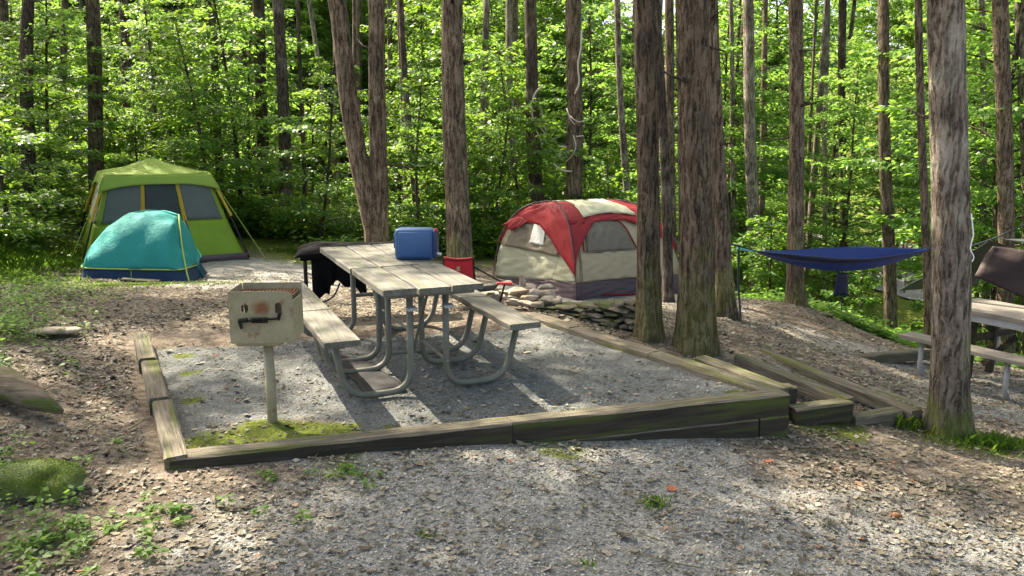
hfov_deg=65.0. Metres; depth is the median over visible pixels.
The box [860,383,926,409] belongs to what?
site edging
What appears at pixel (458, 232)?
broadleaf tree
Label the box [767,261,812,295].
understorey tree
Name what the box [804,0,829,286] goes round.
forest tree
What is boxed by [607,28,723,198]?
understorey tree
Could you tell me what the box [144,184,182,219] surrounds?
door mesh
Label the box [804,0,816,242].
forest tree
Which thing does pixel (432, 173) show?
understorey tree
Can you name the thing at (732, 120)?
broadleaf tree
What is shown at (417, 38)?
understorey tree
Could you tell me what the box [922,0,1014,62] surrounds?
forest tree
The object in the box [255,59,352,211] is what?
understorey tree
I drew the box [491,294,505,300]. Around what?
fire ring stone
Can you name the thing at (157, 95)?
sapling
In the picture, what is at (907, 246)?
sapling
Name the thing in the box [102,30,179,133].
understorey tree
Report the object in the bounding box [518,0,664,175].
understorey tree
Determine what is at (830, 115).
sapling
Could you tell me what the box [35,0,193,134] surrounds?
understorey tree
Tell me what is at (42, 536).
ground plants
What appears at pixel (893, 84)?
understorey tree
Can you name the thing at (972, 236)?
loose cord
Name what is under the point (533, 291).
fire ring stone
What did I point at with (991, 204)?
understorey tree
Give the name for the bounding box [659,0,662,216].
forest tree
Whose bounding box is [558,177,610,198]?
understorey tree
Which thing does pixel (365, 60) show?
understorey tree
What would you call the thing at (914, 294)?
road
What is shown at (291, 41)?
understorey tree
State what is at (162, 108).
understorey tree
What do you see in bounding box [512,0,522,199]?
forest tree
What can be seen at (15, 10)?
understorey tree
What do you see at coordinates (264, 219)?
undergrowth
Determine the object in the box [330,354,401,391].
ground mat
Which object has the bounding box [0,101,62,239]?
sapling
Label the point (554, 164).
dead branch
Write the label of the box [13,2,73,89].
understorey tree
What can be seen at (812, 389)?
edging timber
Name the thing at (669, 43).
broadleaf tree
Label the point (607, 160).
understorey tree
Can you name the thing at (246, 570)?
leaf litter
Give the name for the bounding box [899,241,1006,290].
tarp
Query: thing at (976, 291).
understorey tree
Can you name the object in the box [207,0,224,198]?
forest tree
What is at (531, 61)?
broadleaf tree
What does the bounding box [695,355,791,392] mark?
edging timber
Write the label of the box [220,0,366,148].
understorey tree
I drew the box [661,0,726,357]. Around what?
broadleaf tree
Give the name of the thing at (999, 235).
ridge line
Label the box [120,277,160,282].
site edging
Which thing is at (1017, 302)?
understorey tree
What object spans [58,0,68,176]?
broadleaf tree
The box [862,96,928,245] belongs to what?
understorey tree
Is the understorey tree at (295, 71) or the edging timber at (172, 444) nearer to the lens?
the edging timber at (172, 444)
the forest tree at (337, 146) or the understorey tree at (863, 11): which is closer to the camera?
the forest tree at (337, 146)
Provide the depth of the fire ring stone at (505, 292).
8.51 m
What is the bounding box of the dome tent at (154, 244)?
[79,210,207,281]
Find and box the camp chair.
[443,256,511,302]
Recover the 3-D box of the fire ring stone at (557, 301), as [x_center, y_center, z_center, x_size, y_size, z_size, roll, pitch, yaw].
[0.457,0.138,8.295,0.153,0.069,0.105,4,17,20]
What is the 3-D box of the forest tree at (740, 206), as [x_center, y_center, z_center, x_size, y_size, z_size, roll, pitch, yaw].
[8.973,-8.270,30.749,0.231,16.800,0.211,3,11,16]
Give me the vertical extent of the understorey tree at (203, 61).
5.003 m
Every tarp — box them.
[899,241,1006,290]
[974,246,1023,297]
[993,237,1023,242]
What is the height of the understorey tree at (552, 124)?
5.071 m
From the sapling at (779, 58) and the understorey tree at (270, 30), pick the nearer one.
the understorey tree at (270, 30)
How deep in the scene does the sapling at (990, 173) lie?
19.00 m
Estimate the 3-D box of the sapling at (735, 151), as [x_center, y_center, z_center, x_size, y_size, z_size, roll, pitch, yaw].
[5.488,-2.381,21.155,4.212,6.198,4.011,6,12,28]
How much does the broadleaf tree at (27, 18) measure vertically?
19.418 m
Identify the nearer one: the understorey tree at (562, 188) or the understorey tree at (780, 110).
the understorey tree at (562, 188)
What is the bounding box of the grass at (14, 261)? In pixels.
[0,233,1023,571]
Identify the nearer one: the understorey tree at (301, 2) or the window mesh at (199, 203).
the window mesh at (199, 203)
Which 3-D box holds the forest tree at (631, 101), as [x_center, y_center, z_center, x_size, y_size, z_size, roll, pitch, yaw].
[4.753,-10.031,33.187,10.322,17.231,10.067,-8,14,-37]
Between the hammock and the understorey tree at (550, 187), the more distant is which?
the understorey tree at (550, 187)
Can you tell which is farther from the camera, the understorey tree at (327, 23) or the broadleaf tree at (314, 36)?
the understorey tree at (327, 23)
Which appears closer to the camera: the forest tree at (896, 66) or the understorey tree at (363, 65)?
the understorey tree at (363, 65)
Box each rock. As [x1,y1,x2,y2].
[0,366,63,413]
[0,456,86,502]
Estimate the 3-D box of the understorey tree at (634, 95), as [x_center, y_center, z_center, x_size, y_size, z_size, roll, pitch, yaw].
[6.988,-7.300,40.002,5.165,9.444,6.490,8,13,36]
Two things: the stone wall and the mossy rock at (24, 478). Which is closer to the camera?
the mossy rock at (24, 478)
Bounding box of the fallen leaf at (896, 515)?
[892,512,901,517]
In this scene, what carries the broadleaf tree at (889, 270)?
on the ground at (260, 260)
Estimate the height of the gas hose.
0.214 m
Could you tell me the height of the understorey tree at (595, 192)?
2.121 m
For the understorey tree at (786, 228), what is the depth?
33.66 m
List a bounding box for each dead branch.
[531,86,545,148]
[553,146,571,171]
[565,30,583,161]
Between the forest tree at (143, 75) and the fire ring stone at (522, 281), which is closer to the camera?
the fire ring stone at (522, 281)
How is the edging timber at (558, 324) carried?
on the ground at (260, 260)
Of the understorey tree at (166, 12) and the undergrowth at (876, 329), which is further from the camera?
the understorey tree at (166, 12)
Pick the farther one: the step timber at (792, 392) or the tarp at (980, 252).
the tarp at (980, 252)
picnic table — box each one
[301,243,540,397]
[899,298,1023,402]
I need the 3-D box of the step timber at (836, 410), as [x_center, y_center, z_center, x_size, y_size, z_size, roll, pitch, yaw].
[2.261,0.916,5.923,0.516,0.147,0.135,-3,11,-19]
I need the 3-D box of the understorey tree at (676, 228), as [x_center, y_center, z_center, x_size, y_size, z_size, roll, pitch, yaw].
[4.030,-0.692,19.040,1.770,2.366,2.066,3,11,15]
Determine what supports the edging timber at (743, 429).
on the ground at (260, 260)
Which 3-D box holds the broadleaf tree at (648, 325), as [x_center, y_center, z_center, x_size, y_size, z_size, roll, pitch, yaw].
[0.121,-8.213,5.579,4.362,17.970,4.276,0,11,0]
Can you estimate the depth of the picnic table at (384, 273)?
5.92 m
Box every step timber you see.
[783,383,797,403]
[788,398,852,425]
[847,407,902,425]
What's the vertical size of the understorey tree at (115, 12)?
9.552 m
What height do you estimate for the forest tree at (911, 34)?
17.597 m
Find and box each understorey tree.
[0,28,74,207]
[3,96,82,190]
[8,0,86,135]
[9,0,79,134]
[9,0,84,75]
[9,12,74,126]
[10,37,87,156]
[12,0,136,109]
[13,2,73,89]
[15,83,113,184]
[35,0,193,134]
[43,34,168,183]
[48,0,137,127]
[50,0,119,126]
[66,38,140,134]
[68,0,173,151]
[101,0,225,133]
[101,0,253,134]
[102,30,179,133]
[103,117,166,168]
[108,35,214,158]
[111,46,225,167]
[111,47,212,165]
[117,0,254,168]
[130,0,275,147]
[136,3,246,127]
[163,39,231,148]
[169,0,325,208]
[205,0,344,147]
[209,0,367,167]
[212,78,301,195]
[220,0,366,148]
[231,0,367,161]
[246,0,315,112]
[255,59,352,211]
[270,0,386,148]
[286,2,397,162]
[287,0,422,154]
[294,0,411,177]
[331,95,410,201]
[349,0,440,100]
[349,60,443,217]
[351,0,502,128]
[360,0,494,218]
[362,0,501,155]
[362,79,442,188]
[385,1,526,221]
[387,17,522,184]
[388,0,560,204]
[398,2,504,106]
[403,140,495,232]
[410,0,584,213]
[411,92,497,221]
[419,0,566,218]
[433,39,589,232]
[465,41,560,218]
[476,0,604,193]
[493,0,636,199]
[501,89,562,204]
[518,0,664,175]
[519,0,635,197]
[522,130,594,199]
[523,0,624,180]
[525,158,593,203]
[536,1,603,180]
[537,17,613,187]
[543,160,565,200]
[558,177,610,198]
[559,8,634,166]
[564,141,622,199]
[565,0,676,181]
[566,1,630,155]
[566,188,609,199]
[583,70,677,198]
[583,143,661,215]
[601,45,676,167]
[604,16,633,159]
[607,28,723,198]
[609,18,675,182]
[627,3,721,120]
[628,25,737,169]
[629,0,819,269]
[659,143,744,275]
[659,166,677,243]
[661,211,678,261]
[674,0,830,233]
[674,5,788,212]
[722,38,821,198]
[727,33,788,198]
[731,210,812,299]
[739,225,814,304]
[741,84,855,247]
[765,36,918,305]
[765,184,830,293]
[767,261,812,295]
[771,191,821,274]
[775,103,881,272]
[788,0,925,223]
[809,210,867,304]
[827,0,927,209]
[833,0,1023,300]
[847,33,992,254]
[854,7,988,227]
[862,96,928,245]
[869,17,1016,243]
[893,0,1021,353]
[893,36,990,212]
[902,36,1021,332]
[903,36,1016,237]
[915,95,995,237]
[970,116,1020,304]
[972,285,1020,349]
[988,102,1021,304]
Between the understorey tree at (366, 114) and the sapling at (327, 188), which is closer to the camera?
the sapling at (327, 188)
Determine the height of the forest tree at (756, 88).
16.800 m
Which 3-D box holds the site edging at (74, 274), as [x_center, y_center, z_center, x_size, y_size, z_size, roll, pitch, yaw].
[-6.080,-0.119,11.430,0.782,0.187,0.146,-1,11,-13]
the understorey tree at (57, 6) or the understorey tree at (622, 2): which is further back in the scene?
the understorey tree at (622, 2)
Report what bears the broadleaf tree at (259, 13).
on the ground at (260, 260)
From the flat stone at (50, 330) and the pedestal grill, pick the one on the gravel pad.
the pedestal grill
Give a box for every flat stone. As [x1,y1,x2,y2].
[28,326,65,334]
[57,326,81,334]
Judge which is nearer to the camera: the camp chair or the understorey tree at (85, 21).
the camp chair
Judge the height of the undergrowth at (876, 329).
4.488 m
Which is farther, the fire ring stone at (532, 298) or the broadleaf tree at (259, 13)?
the broadleaf tree at (259, 13)
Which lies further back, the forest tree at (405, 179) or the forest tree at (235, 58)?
the forest tree at (235, 58)
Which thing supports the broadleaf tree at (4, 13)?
on the ground at (260, 260)
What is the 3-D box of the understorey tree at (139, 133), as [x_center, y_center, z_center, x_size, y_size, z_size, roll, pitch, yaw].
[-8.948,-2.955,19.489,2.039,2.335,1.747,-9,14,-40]
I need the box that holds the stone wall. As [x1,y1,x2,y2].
[536,297,635,334]
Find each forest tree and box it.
[79,0,86,50]
[137,0,145,153]
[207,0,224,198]
[207,6,228,182]
[232,1,245,168]
[238,0,256,179]
[333,46,341,184]
[350,0,361,199]
[356,0,360,213]
[387,0,394,191]
[397,0,410,217]
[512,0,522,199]
[549,3,557,199]
[630,8,633,182]
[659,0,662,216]
[726,11,743,264]
[728,0,741,207]
[738,98,743,230]
[741,11,762,231]
[759,0,767,256]
[775,0,895,194]
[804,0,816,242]
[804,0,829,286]
[822,0,857,290]
[854,0,1014,153]
[860,0,1013,60]
[878,0,901,246]
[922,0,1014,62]
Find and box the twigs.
[7,278,1023,575]
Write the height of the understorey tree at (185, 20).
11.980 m
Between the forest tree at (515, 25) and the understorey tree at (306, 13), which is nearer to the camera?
the forest tree at (515, 25)
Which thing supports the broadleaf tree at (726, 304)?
on the ground at (260, 260)
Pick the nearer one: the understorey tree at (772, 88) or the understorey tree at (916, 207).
the understorey tree at (916, 207)
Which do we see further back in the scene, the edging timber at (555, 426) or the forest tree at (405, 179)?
the forest tree at (405, 179)
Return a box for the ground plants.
[0,269,383,575]
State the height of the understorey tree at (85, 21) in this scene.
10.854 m
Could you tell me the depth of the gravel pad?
5.81 m
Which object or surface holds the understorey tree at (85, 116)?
on the ground at (260, 260)
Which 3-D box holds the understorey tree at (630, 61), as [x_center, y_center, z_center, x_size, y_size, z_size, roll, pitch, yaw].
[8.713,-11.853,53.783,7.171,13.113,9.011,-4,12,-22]
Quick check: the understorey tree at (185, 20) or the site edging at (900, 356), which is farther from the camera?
the understorey tree at (185, 20)
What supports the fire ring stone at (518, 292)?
on the ground at (260, 260)
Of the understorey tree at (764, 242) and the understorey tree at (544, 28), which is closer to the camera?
the understorey tree at (764, 242)
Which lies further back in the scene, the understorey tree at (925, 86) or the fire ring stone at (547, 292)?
the understorey tree at (925, 86)
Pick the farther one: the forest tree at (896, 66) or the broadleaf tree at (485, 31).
the forest tree at (896, 66)
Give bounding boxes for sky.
[552,0,1013,57]
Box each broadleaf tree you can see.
[0,0,11,164]
[13,0,49,225]
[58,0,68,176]
[75,0,113,205]
[118,0,131,162]
[142,0,156,156]
[253,0,273,211]
[272,0,292,233]
[296,0,306,226]
[307,0,345,214]
[328,0,414,241]
[398,0,420,216]
[436,0,479,279]
[481,0,491,232]
[506,0,516,217]
[524,0,543,204]
[553,0,582,199]
[614,0,630,199]
[616,0,665,343]
[656,0,675,302]
[659,0,677,293]
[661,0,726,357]
[709,0,741,320]
[729,0,739,295]
[743,0,763,293]
[766,0,828,308]
[820,1,829,303]
[838,0,847,310]
[871,0,897,329]
[905,0,976,439]
[914,0,931,348]
[978,0,989,346]
[992,0,1015,353]
[1014,0,1023,353]
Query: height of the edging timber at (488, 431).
0.148 m
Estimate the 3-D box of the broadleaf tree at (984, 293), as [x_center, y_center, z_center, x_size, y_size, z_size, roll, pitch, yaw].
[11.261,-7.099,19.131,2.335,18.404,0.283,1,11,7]
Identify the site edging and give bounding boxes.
[54,273,81,276]
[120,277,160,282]
[815,311,832,317]
[858,348,930,363]
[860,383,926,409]
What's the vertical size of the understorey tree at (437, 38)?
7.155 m
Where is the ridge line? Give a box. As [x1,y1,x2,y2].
[971,224,1023,246]
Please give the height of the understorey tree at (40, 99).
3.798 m
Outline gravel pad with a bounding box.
[155,326,748,448]
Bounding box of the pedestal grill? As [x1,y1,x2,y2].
[227,282,303,422]
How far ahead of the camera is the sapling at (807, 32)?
44.41 m
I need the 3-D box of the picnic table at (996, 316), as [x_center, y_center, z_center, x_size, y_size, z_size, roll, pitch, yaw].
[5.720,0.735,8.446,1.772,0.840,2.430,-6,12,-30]
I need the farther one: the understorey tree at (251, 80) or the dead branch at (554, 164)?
the understorey tree at (251, 80)
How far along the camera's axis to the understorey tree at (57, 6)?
27.31 m
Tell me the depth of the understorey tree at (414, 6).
26.46 m
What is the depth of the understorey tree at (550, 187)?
31.23 m
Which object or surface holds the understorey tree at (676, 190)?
on the ground at (260, 260)
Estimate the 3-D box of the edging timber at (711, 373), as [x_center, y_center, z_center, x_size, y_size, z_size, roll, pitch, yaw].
[1.499,0.713,6.082,0.156,0.208,1.205,-7,13,-33]
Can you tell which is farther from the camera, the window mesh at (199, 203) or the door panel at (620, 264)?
the window mesh at (199, 203)
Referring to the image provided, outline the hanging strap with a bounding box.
[737,247,741,318]
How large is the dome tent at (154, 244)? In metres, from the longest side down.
1.689 x 1.647 x 1.070 m
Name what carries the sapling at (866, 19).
on the ground at (260, 260)
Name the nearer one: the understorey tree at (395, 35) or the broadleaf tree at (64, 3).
the broadleaf tree at (64, 3)
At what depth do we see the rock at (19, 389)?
4.93 m
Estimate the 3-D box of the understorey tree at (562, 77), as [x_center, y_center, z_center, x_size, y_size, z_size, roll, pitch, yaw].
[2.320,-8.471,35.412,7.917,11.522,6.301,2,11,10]
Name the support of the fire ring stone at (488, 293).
on the ground at (260, 260)
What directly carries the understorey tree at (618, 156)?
on the ground at (260, 260)
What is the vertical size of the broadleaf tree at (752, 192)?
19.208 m
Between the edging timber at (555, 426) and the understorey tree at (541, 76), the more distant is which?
the understorey tree at (541, 76)
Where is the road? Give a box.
[813,234,990,300]
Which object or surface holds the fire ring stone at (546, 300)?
on the stone wall
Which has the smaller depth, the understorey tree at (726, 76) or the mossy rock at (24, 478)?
the mossy rock at (24, 478)
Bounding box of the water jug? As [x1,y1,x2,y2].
[393,227,441,259]
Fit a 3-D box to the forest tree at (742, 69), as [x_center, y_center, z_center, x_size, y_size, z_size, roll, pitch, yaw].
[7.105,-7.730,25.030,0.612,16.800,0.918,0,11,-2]
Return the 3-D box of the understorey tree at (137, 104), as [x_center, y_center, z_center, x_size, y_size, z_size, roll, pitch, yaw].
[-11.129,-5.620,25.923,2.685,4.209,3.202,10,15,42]
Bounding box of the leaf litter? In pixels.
[0,266,1023,575]
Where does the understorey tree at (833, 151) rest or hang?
on the ground at (260, 260)
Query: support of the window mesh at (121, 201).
in the cabin tent at (188, 196)
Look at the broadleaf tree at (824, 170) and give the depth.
23.62 m
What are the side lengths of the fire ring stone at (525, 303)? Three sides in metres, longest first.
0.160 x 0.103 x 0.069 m
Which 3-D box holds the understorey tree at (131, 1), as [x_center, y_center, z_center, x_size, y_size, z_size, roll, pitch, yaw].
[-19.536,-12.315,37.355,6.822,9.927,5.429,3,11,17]
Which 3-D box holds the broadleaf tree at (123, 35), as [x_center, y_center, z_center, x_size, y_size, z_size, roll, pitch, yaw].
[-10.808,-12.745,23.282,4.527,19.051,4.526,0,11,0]
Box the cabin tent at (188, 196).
[70,157,265,263]
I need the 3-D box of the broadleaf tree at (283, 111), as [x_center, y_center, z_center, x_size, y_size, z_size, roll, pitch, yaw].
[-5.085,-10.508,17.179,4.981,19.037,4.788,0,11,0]
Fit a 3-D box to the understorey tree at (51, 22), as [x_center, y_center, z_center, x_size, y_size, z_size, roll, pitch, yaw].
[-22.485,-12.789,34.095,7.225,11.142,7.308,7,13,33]
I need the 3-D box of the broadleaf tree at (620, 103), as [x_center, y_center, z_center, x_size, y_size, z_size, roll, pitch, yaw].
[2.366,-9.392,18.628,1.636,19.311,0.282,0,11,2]
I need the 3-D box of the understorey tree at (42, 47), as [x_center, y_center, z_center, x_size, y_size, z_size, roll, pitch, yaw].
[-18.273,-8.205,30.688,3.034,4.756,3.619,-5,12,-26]
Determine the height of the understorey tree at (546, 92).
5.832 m
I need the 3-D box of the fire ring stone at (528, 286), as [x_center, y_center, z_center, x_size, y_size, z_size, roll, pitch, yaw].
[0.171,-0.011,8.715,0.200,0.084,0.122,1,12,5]
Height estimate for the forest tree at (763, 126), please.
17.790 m
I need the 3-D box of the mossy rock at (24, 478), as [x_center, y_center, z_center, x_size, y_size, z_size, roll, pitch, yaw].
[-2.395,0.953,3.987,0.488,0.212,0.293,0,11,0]
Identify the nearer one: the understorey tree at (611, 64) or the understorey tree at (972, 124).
the understorey tree at (972, 124)
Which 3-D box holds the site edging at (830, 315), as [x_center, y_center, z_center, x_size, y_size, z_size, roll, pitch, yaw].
[4.314,0.369,11.751,0.720,0.107,0.145,10,14,24]
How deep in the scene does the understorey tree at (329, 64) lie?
39.28 m
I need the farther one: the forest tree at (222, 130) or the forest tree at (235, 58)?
the forest tree at (235, 58)
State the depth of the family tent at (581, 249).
13.61 m
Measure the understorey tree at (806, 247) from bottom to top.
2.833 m
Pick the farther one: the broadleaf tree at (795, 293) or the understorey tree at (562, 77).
the understorey tree at (562, 77)
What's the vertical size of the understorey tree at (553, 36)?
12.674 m
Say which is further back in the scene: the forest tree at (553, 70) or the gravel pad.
the forest tree at (553, 70)
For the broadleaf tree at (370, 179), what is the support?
on the ground at (260, 260)
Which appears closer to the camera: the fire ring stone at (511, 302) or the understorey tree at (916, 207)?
the fire ring stone at (511, 302)
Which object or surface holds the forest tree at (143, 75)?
on the ground at (260, 260)
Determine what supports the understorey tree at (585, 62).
on the ground at (260, 260)
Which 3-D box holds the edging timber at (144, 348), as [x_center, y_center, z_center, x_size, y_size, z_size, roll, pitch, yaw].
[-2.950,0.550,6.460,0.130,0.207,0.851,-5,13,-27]
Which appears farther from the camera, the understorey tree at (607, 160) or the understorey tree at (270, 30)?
the understorey tree at (607, 160)
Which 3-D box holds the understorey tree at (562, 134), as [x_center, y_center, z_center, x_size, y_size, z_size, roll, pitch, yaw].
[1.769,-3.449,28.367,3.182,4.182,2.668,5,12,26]
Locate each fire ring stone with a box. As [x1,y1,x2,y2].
[485,291,494,295]
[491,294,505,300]
[498,290,507,295]
[505,298,520,305]
[506,287,529,297]
[517,300,530,306]
[519,275,525,287]
[520,295,538,301]
[524,283,536,289]
[525,288,540,298]
[530,301,543,307]
[537,284,552,289]
[539,295,554,305]
[540,290,556,297]
[550,297,562,304]
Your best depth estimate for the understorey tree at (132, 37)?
27.49 m
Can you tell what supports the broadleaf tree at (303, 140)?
on the ground at (260, 260)
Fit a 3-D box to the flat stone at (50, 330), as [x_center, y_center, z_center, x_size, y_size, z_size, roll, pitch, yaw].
[-3.937,0.364,6.812,0.310,0.052,0.192,0,11,0]
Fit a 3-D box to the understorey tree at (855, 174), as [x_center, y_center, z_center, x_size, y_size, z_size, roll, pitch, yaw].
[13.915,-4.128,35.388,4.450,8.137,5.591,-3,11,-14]
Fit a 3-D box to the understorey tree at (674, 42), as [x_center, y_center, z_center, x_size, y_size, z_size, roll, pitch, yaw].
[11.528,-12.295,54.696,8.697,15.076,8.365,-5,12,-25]
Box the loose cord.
[970,213,973,261]
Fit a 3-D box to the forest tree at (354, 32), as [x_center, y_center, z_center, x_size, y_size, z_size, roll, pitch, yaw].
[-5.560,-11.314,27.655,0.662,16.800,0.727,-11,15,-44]
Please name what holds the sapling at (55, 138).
on the ground at (260, 260)
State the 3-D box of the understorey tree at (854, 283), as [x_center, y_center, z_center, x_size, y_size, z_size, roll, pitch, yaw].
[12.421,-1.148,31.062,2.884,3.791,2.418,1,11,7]
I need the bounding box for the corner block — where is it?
[758,415,788,437]
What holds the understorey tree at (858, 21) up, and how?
on the ground at (260, 260)
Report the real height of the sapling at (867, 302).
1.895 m
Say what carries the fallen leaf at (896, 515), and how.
on the ground at (260, 260)
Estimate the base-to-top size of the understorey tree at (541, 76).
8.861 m
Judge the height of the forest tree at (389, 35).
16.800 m
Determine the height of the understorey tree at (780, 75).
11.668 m
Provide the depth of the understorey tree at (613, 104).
30.81 m
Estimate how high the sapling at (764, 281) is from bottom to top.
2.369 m
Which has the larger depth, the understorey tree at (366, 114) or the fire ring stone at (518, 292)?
the understorey tree at (366, 114)
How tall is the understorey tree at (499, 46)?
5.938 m
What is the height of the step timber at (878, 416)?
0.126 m
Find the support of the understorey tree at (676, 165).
on the ground at (260, 260)
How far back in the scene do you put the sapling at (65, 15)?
16.38 m
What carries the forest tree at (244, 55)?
on the ground at (260, 260)
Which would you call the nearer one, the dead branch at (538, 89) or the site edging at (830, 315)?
the site edging at (830, 315)
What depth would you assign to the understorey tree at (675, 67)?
41.12 m
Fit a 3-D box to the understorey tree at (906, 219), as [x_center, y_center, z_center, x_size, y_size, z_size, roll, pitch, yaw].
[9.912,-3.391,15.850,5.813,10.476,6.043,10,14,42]
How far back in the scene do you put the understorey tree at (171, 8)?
36.06 m
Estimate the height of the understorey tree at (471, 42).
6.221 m
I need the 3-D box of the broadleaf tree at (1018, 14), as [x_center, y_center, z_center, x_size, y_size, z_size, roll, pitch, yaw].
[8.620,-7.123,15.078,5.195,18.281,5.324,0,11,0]
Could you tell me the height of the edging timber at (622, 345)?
0.207 m
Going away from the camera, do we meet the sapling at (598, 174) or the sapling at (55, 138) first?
the sapling at (55, 138)
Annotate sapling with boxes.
[0,0,132,220]
[0,35,82,235]
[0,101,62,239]
[65,0,224,183]
[117,7,281,220]
[140,0,307,207]
[251,56,398,240]
[349,66,480,239]
[442,97,557,253]
[579,162,636,204]
[660,79,808,294]
[662,0,807,203]
[718,0,856,167]
[719,0,877,215]
[732,224,811,298]
[758,0,910,180]
[761,58,931,306]
[820,268,883,324]
[899,239,916,291]
[908,133,1021,347]
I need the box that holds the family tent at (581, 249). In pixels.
[493,198,678,300]
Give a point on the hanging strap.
(738, 270)
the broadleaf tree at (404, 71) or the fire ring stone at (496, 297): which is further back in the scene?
the broadleaf tree at (404, 71)
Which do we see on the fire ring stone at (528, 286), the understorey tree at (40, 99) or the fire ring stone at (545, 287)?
the fire ring stone at (545, 287)
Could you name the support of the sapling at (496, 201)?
on the ground at (260, 260)
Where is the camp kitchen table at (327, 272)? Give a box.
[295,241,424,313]
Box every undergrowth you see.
[0,136,898,321]
[736,288,1023,369]
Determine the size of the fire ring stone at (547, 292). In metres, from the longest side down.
0.221 x 0.140 x 0.102 m
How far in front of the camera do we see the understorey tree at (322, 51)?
37.66 m
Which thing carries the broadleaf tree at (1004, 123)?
on the ground at (260, 260)
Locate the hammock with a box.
[731,244,931,310]
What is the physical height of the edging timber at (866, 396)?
0.098 m
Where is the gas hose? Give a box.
[322,283,340,302]
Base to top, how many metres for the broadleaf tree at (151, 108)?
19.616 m
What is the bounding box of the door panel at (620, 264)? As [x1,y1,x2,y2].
[579,250,636,281]
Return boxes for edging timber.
[134,331,156,373]
[141,360,168,414]
[152,399,187,469]
[169,417,511,469]
[507,389,789,443]
[526,313,579,333]
[569,326,659,359]
[576,419,758,441]
[648,351,782,390]
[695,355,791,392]
[734,354,855,409]
[759,348,922,422]
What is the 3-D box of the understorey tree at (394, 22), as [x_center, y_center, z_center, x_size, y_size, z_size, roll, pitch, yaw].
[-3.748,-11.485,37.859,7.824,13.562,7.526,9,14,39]
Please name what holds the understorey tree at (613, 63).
on the ground at (260, 260)
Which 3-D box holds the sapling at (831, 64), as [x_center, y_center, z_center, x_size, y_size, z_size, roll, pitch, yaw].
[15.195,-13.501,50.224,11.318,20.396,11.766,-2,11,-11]
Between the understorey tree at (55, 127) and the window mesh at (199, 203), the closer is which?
the window mesh at (199, 203)
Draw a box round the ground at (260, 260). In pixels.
[0,28,1023,575]
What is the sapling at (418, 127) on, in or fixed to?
on the ground at (260, 260)
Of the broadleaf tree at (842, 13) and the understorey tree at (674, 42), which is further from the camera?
the understorey tree at (674, 42)
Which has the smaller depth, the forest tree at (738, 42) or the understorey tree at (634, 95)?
the forest tree at (738, 42)
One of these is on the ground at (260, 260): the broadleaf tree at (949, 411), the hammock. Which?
the broadleaf tree at (949, 411)
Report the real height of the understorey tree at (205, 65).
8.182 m
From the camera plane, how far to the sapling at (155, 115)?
19.26 m
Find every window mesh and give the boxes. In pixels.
[89,183,100,222]
[101,185,141,223]
[179,184,221,219]
[505,222,557,255]
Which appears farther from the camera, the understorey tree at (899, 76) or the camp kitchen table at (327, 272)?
the understorey tree at (899, 76)
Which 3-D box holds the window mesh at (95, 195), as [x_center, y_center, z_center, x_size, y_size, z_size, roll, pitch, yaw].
[-7.626,-1.619,14.737,0.235,0.704,1.565,-6,12,-29]
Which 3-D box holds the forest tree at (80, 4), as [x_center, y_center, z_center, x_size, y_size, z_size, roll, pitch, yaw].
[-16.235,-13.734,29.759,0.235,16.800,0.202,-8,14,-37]
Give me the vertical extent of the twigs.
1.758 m
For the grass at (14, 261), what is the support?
on the ground at (260, 260)
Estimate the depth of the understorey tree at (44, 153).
23.90 m
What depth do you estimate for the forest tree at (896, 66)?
49.38 m
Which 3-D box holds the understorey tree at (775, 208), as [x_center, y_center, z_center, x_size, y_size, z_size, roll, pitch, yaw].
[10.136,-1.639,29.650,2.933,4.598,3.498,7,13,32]
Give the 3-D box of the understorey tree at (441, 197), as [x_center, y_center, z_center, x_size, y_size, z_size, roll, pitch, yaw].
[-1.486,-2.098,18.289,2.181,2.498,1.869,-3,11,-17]
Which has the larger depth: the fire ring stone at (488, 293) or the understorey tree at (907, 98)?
the understorey tree at (907, 98)
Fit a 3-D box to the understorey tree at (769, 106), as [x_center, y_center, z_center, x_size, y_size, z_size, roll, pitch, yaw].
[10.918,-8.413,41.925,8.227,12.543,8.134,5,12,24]
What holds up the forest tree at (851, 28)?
on the ground at (260, 260)
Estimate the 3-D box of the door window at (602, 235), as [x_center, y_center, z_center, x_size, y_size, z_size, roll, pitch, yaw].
[1.583,-0.904,13.532,0.959,0.540,0.406,-5,12,-25]
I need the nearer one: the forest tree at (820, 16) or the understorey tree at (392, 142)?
the understorey tree at (392, 142)
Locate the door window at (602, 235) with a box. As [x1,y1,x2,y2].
[586,220,635,252]
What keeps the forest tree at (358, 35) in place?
on the ground at (260, 260)
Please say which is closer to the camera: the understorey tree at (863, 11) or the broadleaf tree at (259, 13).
the broadleaf tree at (259, 13)
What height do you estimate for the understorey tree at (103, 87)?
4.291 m
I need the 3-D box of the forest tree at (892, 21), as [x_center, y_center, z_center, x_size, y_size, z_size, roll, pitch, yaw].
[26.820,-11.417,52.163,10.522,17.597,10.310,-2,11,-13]
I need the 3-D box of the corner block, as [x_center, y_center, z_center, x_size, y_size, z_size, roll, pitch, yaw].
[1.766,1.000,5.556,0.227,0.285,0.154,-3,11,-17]
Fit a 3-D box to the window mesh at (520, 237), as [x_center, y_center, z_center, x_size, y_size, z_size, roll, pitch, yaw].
[0.376,-0.891,14.130,0.130,0.478,1.627,-7,13,-33]
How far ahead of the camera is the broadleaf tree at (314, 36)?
23.17 m

